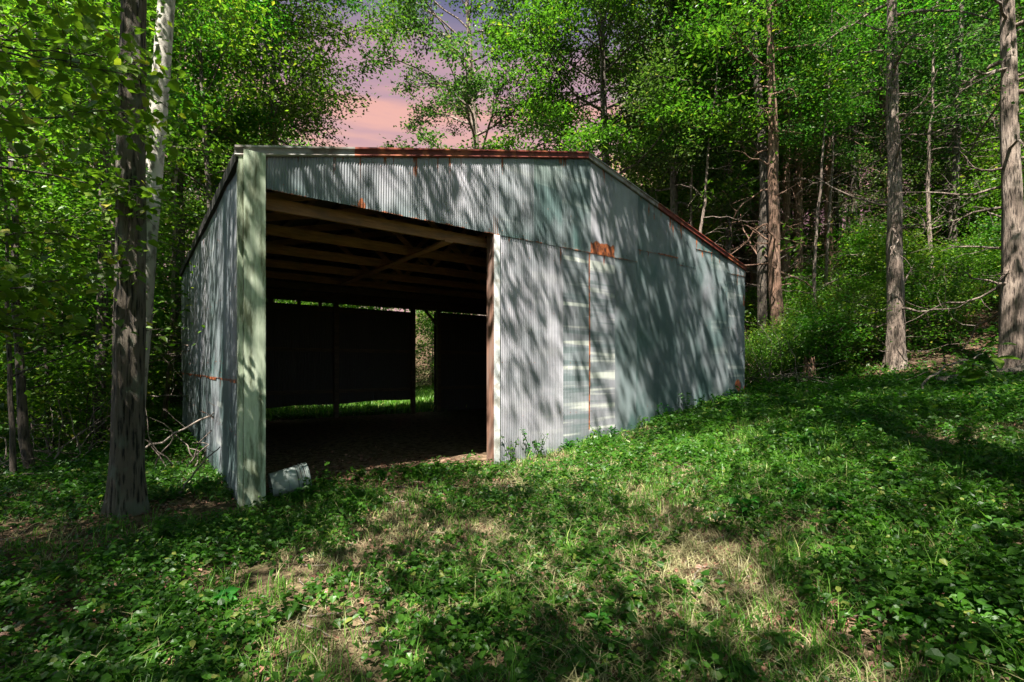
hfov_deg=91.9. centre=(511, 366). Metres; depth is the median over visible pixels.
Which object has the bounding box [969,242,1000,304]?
woodland shrub
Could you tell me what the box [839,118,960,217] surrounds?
understory tree
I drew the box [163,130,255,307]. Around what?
forest tree
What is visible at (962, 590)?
weeds
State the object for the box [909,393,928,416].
leafy weed
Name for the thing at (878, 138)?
forest cedar tree
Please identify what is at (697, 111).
forest cedar tree
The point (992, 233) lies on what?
woodland shrub
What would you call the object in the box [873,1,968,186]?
forest sapling tree
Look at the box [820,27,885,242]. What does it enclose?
forest sapling tree
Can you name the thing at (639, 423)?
leafy weed
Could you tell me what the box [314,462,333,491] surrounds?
leafy weed
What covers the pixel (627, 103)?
forest cedar tree
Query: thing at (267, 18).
maple tree
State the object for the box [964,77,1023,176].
understory tree
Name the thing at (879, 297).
woodland shrub
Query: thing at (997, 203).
woodland shrub
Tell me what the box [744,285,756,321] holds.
woodland shrub
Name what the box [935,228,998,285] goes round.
woodland shrub
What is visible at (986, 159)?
understory tree
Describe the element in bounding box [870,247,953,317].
woodland shrub
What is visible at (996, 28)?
forest sapling tree
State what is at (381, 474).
leafy weed
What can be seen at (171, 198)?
forest sapling tree
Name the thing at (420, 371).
woodland shrub
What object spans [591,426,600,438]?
leafy weed
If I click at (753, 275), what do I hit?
forest cedar tree
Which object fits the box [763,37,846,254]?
forest cedar tree
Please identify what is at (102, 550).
leafy weed
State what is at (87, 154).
forest tree
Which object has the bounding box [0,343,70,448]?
woodland shrub
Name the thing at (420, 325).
understory tree
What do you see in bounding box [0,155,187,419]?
understory tree
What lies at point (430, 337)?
understory tree
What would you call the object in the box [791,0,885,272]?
forest cedar tree
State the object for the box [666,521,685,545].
leafy weed
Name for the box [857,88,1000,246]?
understory tree
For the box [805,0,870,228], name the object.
forest cedar tree
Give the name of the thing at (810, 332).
woodland shrub
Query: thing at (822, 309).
woodland shrub
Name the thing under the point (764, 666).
leaf litter
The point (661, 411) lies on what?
leafy weed
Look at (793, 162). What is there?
forest cedar tree
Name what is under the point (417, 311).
understory tree
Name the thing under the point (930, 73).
forest tree
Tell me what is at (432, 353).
understory tree
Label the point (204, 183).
forest tree
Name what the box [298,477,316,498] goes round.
leafy weed
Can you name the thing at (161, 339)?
understory tree
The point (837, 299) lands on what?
woodland shrub
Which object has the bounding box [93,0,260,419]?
forest sapling tree
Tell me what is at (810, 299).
woodland shrub
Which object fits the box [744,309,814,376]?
woodland shrub
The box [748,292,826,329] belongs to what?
woodland shrub
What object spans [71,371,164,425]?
woodland shrub
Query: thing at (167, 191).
forest tree
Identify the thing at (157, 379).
woodland shrub
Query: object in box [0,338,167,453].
woodland shrub
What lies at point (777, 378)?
brush pile
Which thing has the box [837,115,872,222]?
forest tree
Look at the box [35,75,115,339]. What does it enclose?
forest sapling tree
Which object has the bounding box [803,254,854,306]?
woodland shrub
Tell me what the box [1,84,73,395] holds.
forest sapling tree
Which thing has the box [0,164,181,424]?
understory tree
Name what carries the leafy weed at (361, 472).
on the ground at (454, 434)
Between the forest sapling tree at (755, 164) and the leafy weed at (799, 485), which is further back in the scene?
the forest sapling tree at (755, 164)
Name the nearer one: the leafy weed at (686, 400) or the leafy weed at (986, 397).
the leafy weed at (986, 397)
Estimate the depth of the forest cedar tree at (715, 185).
16.62 m
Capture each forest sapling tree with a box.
[0,0,94,435]
[0,0,152,442]
[0,1,96,429]
[1,0,225,443]
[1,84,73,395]
[2,64,96,184]
[21,0,222,371]
[25,0,180,339]
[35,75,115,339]
[68,0,247,432]
[73,82,221,412]
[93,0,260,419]
[632,16,754,226]
[638,0,813,259]
[648,15,749,266]
[673,0,791,269]
[708,0,834,286]
[722,65,783,264]
[729,0,857,258]
[751,0,916,311]
[785,0,916,309]
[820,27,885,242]
[828,0,938,241]
[849,0,999,287]
[867,0,944,196]
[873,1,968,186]
[898,2,945,194]
[908,18,944,199]
[920,2,1017,180]
[924,0,1023,200]
[924,14,993,102]
[931,10,999,179]
[972,1,1023,195]
[976,1,1023,127]
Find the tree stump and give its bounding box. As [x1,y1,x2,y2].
[801,349,817,380]
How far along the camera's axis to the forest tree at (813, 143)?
27.21 m
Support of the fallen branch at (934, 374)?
on the ground at (454, 434)
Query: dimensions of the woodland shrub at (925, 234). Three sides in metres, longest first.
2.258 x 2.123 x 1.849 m
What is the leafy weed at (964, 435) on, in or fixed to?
on the ground at (454, 434)
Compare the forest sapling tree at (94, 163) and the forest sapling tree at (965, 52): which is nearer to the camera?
the forest sapling tree at (94, 163)
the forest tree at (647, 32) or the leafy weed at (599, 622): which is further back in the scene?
the forest tree at (647, 32)
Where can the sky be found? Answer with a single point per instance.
(369, 129)
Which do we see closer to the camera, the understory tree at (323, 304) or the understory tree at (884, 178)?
the understory tree at (884, 178)
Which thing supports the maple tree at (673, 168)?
on the ground at (454, 434)
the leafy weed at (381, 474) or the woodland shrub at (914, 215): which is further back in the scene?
the woodland shrub at (914, 215)
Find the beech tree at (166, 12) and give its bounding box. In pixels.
[145,0,175,410]
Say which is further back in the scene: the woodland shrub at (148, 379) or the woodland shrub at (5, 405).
the woodland shrub at (148, 379)
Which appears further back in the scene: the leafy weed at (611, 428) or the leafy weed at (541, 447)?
the leafy weed at (611, 428)
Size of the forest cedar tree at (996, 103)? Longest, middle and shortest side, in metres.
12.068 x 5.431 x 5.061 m
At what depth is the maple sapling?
3.72 m
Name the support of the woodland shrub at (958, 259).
on the ground at (454, 434)
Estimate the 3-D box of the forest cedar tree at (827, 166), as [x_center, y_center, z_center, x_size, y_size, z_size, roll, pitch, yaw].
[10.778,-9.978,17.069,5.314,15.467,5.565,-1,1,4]
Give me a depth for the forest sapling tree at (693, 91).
19.62 m
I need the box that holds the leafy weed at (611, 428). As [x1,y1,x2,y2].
[608,425,617,436]
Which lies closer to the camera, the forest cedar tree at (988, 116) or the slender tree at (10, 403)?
the slender tree at (10, 403)
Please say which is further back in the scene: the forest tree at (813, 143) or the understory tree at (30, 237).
the forest tree at (813, 143)
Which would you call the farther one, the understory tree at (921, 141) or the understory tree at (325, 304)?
the understory tree at (325, 304)
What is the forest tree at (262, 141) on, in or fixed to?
on the ground at (454, 434)
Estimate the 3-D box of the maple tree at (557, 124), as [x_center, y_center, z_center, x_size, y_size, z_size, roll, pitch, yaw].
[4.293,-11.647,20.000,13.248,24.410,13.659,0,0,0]
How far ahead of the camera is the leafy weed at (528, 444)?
7.27 m
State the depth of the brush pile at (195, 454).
6.90 m
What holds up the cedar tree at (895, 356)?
on the ground at (454, 434)
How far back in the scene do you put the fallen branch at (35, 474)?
6.22 m
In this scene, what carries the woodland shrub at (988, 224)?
on the ground at (454, 434)
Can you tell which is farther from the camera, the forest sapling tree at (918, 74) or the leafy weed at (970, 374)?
the forest sapling tree at (918, 74)
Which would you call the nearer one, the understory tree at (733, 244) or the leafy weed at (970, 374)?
the leafy weed at (970, 374)
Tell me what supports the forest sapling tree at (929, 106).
on the ground at (454, 434)
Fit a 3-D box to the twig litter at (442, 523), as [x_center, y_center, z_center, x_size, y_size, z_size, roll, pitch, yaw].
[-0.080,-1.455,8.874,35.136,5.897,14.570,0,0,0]
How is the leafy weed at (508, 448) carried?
on the ground at (454, 434)
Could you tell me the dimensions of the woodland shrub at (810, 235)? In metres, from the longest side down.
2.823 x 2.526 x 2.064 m
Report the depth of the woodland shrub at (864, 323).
12.97 m
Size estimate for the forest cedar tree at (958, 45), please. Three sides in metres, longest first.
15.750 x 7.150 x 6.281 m
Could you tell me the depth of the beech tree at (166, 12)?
7.53 m
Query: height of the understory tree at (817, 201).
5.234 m
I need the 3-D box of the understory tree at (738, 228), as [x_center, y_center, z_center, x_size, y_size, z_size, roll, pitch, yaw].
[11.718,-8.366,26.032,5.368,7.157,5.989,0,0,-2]
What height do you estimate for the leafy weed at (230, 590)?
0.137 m
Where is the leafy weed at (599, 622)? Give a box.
[587,609,611,636]
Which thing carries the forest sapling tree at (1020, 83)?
on the ground at (454, 434)
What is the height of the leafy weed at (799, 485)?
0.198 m
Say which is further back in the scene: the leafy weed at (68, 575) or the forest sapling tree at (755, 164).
the forest sapling tree at (755, 164)
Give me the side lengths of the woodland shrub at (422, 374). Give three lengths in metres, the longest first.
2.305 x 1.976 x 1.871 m
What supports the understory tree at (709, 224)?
on the ground at (454, 434)
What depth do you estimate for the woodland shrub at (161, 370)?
16.52 m
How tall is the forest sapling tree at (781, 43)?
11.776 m
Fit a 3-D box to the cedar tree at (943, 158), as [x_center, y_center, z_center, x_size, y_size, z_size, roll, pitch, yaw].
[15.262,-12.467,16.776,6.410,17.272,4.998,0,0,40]
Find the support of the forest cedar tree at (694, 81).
on the ground at (454, 434)
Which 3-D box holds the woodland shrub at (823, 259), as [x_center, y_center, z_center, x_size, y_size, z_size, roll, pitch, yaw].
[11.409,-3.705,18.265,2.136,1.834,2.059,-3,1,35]
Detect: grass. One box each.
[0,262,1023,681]
[0,266,1023,681]
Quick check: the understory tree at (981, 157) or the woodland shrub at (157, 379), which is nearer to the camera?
the woodland shrub at (157, 379)
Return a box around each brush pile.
[0,383,172,473]
[97,407,211,477]
[738,322,847,386]
[770,288,923,353]
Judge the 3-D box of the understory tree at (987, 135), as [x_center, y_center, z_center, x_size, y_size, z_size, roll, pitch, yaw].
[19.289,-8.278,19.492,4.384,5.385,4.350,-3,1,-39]
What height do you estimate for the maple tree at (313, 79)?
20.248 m
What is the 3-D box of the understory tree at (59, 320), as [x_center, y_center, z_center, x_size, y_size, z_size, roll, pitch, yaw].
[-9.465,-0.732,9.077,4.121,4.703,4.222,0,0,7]
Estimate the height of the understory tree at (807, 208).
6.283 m
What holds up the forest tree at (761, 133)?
on the ground at (454, 434)
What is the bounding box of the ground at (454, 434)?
[0,228,1023,681]
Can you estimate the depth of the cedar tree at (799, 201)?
16.89 m
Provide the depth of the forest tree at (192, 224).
16.39 m
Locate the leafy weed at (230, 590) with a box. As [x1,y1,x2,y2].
[211,586,240,610]
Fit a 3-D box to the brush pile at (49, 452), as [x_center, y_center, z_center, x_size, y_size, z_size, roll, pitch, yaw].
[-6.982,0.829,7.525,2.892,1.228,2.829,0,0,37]
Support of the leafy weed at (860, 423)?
on the ground at (454, 434)
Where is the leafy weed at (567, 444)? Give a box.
[563,437,572,450]
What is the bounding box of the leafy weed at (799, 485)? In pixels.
[789,477,807,496]
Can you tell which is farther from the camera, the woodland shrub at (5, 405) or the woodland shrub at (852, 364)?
the woodland shrub at (852, 364)
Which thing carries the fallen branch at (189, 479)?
on the ground at (454, 434)
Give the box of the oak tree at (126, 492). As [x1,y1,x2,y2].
[100,0,150,518]
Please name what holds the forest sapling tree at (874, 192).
on the ground at (454, 434)
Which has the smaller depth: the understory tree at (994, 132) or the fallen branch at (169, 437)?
the fallen branch at (169, 437)
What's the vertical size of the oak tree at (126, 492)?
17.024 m
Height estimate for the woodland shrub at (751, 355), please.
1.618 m
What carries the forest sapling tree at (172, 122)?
on the ground at (454, 434)
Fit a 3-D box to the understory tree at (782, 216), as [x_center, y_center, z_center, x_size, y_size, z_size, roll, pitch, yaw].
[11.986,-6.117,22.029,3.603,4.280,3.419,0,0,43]
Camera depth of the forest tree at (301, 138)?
35.63 m
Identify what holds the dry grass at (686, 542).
on the ground at (454, 434)
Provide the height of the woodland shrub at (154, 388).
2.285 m
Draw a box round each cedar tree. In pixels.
[596,19,673,188]
[622,0,728,223]
[650,11,721,218]
[651,0,748,239]
[653,0,752,275]
[660,23,710,218]
[662,8,745,235]
[664,0,833,326]
[703,0,868,360]
[705,15,793,262]
[713,0,882,310]
[717,2,794,288]
[725,0,875,295]
[734,1,885,295]
[745,0,879,312]
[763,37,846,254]
[785,28,842,226]
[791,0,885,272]
[792,0,1023,370]
[803,0,908,276]
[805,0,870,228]
[818,0,944,226]
[818,0,979,244]
[858,22,914,213]
[876,0,1023,272]
[887,0,1023,368]
[900,0,998,250]
[902,2,1023,209]
[922,0,1023,183]
[963,9,1023,180]
[968,11,1022,162]
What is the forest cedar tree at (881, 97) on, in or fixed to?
on the ground at (454, 434)
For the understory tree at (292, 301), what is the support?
on the ground at (454, 434)
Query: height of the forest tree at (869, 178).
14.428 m
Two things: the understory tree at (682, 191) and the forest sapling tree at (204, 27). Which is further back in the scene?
the understory tree at (682, 191)
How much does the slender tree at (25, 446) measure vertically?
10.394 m
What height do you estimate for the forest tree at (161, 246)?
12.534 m
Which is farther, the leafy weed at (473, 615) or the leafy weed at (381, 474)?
the leafy weed at (381, 474)
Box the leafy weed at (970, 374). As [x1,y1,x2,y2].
[958,342,1021,389]
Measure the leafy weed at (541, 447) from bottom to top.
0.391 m
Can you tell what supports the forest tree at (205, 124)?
on the ground at (454, 434)
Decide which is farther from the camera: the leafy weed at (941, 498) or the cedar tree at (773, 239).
the cedar tree at (773, 239)
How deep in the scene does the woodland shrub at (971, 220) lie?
16.44 m
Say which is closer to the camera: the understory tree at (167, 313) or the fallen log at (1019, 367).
the fallen log at (1019, 367)
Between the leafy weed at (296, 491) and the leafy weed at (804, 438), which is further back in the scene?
the leafy weed at (804, 438)
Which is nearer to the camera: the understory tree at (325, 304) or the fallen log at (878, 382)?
the fallen log at (878, 382)
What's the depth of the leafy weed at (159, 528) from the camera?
4.08 m
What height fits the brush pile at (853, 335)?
1.846 m
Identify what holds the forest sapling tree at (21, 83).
on the ground at (454, 434)
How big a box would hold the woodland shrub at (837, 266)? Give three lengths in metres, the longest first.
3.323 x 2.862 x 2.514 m
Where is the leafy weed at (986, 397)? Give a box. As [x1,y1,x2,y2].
[976,393,1001,414]
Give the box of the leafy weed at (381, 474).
[375,468,387,479]
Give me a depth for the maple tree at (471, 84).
19.61 m
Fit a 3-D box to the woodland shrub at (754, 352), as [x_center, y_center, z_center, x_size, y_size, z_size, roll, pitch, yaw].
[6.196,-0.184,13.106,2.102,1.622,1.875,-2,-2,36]
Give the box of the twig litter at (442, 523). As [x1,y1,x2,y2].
[0,297,1015,681]
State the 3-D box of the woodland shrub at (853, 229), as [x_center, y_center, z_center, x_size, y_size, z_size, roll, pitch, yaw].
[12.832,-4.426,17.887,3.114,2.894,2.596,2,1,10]
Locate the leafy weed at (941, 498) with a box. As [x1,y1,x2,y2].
[925,485,963,513]
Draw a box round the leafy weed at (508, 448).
[500,435,518,461]
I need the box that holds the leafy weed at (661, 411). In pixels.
[656,403,668,418]
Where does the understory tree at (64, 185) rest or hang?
on the ground at (454, 434)
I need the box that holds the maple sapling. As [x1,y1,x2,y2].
[0,0,221,354]
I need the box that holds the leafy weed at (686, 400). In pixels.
[678,393,691,408]
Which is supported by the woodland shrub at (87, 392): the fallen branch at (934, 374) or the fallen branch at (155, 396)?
the fallen branch at (155, 396)
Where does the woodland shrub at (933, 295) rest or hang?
on the ground at (454, 434)
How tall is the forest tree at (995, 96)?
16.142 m
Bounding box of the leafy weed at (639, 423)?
[635,416,644,429]
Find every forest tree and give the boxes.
[9,5,225,342]
[44,0,307,384]
[47,14,209,270]
[74,0,302,327]
[147,9,237,365]
[148,0,370,198]
[157,138,229,323]
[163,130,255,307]
[164,138,245,237]
[166,49,351,226]
[187,0,341,180]
[249,121,331,145]
[576,0,882,353]
[608,0,696,181]
[776,5,842,215]
[837,4,878,231]
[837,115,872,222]
[844,1,1021,193]
[845,109,905,224]
[900,1,1023,181]
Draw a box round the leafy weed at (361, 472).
[350,466,365,482]
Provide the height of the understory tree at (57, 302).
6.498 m
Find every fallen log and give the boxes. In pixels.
[805,370,931,393]
[933,362,1023,385]
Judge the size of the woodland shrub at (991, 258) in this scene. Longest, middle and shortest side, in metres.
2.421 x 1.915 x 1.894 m
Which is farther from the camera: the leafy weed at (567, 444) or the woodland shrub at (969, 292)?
the woodland shrub at (969, 292)
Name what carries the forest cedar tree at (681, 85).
on the ground at (454, 434)
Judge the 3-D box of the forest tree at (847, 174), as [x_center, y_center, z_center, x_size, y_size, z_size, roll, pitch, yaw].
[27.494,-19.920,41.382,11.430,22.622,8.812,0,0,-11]
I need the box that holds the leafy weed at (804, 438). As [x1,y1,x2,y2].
[796,431,815,448]
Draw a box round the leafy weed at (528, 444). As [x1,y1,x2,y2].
[520,429,543,458]
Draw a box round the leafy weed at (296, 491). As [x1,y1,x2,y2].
[286,486,302,502]
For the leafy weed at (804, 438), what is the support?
on the ground at (454, 434)
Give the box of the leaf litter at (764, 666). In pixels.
[0,222,1023,681]
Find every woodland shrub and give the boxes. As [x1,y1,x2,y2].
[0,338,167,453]
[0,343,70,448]
[42,347,178,418]
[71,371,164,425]
[79,340,164,412]
[147,360,182,410]
[152,355,169,403]
[416,353,426,388]
[416,363,428,387]
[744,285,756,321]
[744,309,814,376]
[744,330,797,383]
[745,332,785,379]
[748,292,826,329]
[751,316,828,382]
[755,314,808,365]
[758,303,844,369]
[777,287,892,380]
[781,249,849,306]
[781,263,843,329]
[783,288,861,358]
[788,286,843,331]
[789,285,912,373]
[790,227,837,283]
[792,240,850,281]
[799,282,874,330]
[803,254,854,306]
[813,205,913,274]
[813,214,921,277]
[817,291,910,359]
[818,211,920,293]
[818,258,885,310]
[831,301,885,349]
[840,277,909,324]
[845,218,988,306]
[860,285,905,316]
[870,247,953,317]
[872,181,958,248]
[872,259,998,346]
[875,185,974,268]
[903,210,947,256]
[908,237,1000,301]
[913,273,996,330]
[924,171,1023,260]
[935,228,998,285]
[941,191,1000,245]
[942,224,1000,267]
[944,198,1023,274]
[947,190,1023,239]
[969,239,1000,294]
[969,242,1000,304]
[980,211,1000,263]
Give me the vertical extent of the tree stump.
1.025 m
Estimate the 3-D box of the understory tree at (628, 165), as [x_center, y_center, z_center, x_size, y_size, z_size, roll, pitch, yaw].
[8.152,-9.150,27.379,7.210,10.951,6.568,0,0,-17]
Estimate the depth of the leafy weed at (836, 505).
3.63 m
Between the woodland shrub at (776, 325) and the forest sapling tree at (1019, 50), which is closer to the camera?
the woodland shrub at (776, 325)
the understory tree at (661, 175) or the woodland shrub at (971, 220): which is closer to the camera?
the woodland shrub at (971, 220)
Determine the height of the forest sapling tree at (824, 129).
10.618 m
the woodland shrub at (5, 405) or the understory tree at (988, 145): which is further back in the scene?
the understory tree at (988, 145)
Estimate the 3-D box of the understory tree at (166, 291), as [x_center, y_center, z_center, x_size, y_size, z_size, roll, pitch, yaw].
[-11.777,-1.272,13.848,6.099,5.760,4.448,2,1,-5]
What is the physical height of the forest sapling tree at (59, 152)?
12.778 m
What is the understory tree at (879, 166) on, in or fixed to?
on the ground at (454, 434)
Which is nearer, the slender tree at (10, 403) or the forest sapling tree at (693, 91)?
the slender tree at (10, 403)
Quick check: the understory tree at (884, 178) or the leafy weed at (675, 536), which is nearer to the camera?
the leafy weed at (675, 536)
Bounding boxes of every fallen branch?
[7,471,71,477]
[91,386,187,404]
[104,402,214,467]
[178,447,219,493]
[921,353,983,388]
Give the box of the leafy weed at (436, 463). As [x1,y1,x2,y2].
[431,455,441,472]
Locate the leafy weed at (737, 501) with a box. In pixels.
[730,492,759,519]
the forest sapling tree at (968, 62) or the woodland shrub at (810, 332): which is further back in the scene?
the forest sapling tree at (968, 62)
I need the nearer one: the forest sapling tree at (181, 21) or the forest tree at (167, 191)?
the forest sapling tree at (181, 21)
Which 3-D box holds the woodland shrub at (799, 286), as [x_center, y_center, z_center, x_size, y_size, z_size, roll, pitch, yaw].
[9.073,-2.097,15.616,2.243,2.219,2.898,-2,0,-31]
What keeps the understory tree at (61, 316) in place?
on the ground at (454, 434)
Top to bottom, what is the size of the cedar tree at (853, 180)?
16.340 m
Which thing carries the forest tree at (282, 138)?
on the ground at (454, 434)
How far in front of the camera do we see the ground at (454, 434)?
4.12 m
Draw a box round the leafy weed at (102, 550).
[82,539,118,569]
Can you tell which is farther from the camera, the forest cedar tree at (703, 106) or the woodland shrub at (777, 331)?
the forest cedar tree at (703, 106)
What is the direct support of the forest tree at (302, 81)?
on the ground at (454, 434)
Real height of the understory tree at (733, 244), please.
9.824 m
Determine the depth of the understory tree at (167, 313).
15.48 m
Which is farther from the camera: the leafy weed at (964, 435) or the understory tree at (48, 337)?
the understory tree at (48, 337)
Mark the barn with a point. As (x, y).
(598, 292)
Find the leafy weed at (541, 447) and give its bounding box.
[532,434,548,456]
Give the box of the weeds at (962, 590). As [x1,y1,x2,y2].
[0,236,1023,681]
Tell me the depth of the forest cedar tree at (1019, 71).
16.18 m
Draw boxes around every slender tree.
[0,0,209,479]
[0,0,225,472]
[0,0,271,451]
[1,3,182,417]
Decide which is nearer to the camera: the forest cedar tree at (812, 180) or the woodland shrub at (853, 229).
the woodland shrub at (853, 229)
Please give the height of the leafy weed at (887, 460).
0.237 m
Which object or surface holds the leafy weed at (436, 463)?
on the ground at (454, 434)
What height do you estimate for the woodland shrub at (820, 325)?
2.439 m
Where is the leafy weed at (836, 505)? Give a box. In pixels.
[823,491,850,521]
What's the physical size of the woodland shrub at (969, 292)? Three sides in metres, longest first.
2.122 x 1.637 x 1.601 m
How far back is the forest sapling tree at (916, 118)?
20.28 m
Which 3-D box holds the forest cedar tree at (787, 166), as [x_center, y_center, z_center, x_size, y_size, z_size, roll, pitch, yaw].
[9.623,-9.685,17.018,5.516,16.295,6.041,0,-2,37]
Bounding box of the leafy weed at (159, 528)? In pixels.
[151,518,174,543]
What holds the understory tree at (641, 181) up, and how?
on the ground at (454, 434)
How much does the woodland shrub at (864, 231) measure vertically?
3.151 m
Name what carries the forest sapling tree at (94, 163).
on the ground at (454, 434)
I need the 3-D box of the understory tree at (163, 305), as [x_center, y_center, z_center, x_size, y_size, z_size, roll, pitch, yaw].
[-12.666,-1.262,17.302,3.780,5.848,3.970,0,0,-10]
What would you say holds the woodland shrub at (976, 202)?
on the ground at (454, 434)
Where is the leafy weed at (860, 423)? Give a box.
[852,415,871,429]
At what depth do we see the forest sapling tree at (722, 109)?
18.43 m
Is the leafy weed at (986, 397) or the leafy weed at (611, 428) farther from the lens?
the leafy weed at (611, 428)
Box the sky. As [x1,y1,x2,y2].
[18,0,1022,311]
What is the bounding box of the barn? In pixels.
[179,145,746,508]
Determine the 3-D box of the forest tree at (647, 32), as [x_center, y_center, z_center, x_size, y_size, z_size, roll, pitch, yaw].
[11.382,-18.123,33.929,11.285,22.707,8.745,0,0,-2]
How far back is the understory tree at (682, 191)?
20.16 m
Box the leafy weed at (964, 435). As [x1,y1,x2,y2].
[953,423,978,446]
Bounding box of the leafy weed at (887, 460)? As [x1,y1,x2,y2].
[874,449,896,474]
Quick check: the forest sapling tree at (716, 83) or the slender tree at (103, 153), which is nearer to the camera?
the slender tree at (103, 153)
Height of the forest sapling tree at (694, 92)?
11.339 m
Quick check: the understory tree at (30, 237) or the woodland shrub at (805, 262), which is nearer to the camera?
the understory tree at (30, 237)
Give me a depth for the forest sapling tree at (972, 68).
19.21 m
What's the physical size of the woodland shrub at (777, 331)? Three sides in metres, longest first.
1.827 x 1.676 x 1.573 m
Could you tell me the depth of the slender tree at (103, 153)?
8.31 m
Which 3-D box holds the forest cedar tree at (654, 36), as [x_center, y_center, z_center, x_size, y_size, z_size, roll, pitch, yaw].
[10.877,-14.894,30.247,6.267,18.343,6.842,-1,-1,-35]
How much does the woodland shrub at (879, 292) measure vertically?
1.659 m
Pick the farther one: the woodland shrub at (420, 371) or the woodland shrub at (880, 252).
the woodland shrub at (420, 371)
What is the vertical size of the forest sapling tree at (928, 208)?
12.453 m
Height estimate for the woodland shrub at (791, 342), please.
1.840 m
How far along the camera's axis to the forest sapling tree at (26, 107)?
9.95 m
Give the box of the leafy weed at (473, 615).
[464,609,486,632]
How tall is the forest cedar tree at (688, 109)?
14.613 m
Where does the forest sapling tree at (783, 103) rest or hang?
on the ground at (454, 434)
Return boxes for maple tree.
[10,0,389,407]
[148,0,428,301]
[341,0,588,315]
[450,0,779,215]
[565,0,776,240]
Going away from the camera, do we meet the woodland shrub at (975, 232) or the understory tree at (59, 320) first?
the understory tree at (59, 320)
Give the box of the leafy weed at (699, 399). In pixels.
[694,395,704,406]
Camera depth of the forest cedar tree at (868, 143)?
28.70 m
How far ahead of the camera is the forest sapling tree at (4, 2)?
11.14 m
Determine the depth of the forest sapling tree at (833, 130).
15.37 m
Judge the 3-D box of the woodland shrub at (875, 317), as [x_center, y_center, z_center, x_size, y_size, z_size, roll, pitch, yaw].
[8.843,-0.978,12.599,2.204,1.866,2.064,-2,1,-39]
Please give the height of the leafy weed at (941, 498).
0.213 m
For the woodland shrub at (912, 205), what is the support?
on the ground at (454, 434)
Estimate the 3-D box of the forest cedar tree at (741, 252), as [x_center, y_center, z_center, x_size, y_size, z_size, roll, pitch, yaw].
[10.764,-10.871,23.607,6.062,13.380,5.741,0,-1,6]
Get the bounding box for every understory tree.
[0,94,199,449]
[0,140,178,440]
[0,147,93,374]
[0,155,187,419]
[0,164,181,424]
[0,193,109,392]
[0,226,111,429]
[1,177,170,392]
[23,239,179,402]
[54,243,176,384]
[86,270,182,403]
[153,261,170,371]
[275,299,314,303]
[288,301,392,362]
[306,302,368,307]
[327,303,458,370]
[394,309,463,382]
[416,310,435,344]
[416,312,476,364]
[611,95,689,223]
[611,125,722,207]
[617,148,720,229]
[634,156,749,243]
[635,152,752,250]
[685,99,822,256]
[719,139,758,259]
[745,184,814,263]
[750,140,870,255]
[780,138,873,245]
[831,112,941,239]
[832,148,964,267]
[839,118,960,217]
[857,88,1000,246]
[874,77,1023,256]
[903,53,1023,232]
[924,75,1023,238]
[935,123,1023,220]
[961,94,1023,187]
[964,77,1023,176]
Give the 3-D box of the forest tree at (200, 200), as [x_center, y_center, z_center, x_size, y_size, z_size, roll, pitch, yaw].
[-19.788,-9.656,27.180,11.101,22.425,8.455,0,0,45]
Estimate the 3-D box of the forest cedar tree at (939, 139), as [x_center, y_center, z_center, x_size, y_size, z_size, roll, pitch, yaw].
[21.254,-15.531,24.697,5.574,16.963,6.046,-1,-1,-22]
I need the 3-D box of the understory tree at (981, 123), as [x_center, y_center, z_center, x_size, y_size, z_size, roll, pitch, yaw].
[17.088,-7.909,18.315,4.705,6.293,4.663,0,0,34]
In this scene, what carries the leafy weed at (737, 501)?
on the ground at (454, 434)
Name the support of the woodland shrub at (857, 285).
on the ground at (454, 434)
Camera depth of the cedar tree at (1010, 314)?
9.50 m
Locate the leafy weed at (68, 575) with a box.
[40,559,80,584]
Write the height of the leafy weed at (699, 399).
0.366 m
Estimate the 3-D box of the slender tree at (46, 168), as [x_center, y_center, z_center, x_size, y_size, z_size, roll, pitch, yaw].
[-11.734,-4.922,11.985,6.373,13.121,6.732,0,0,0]

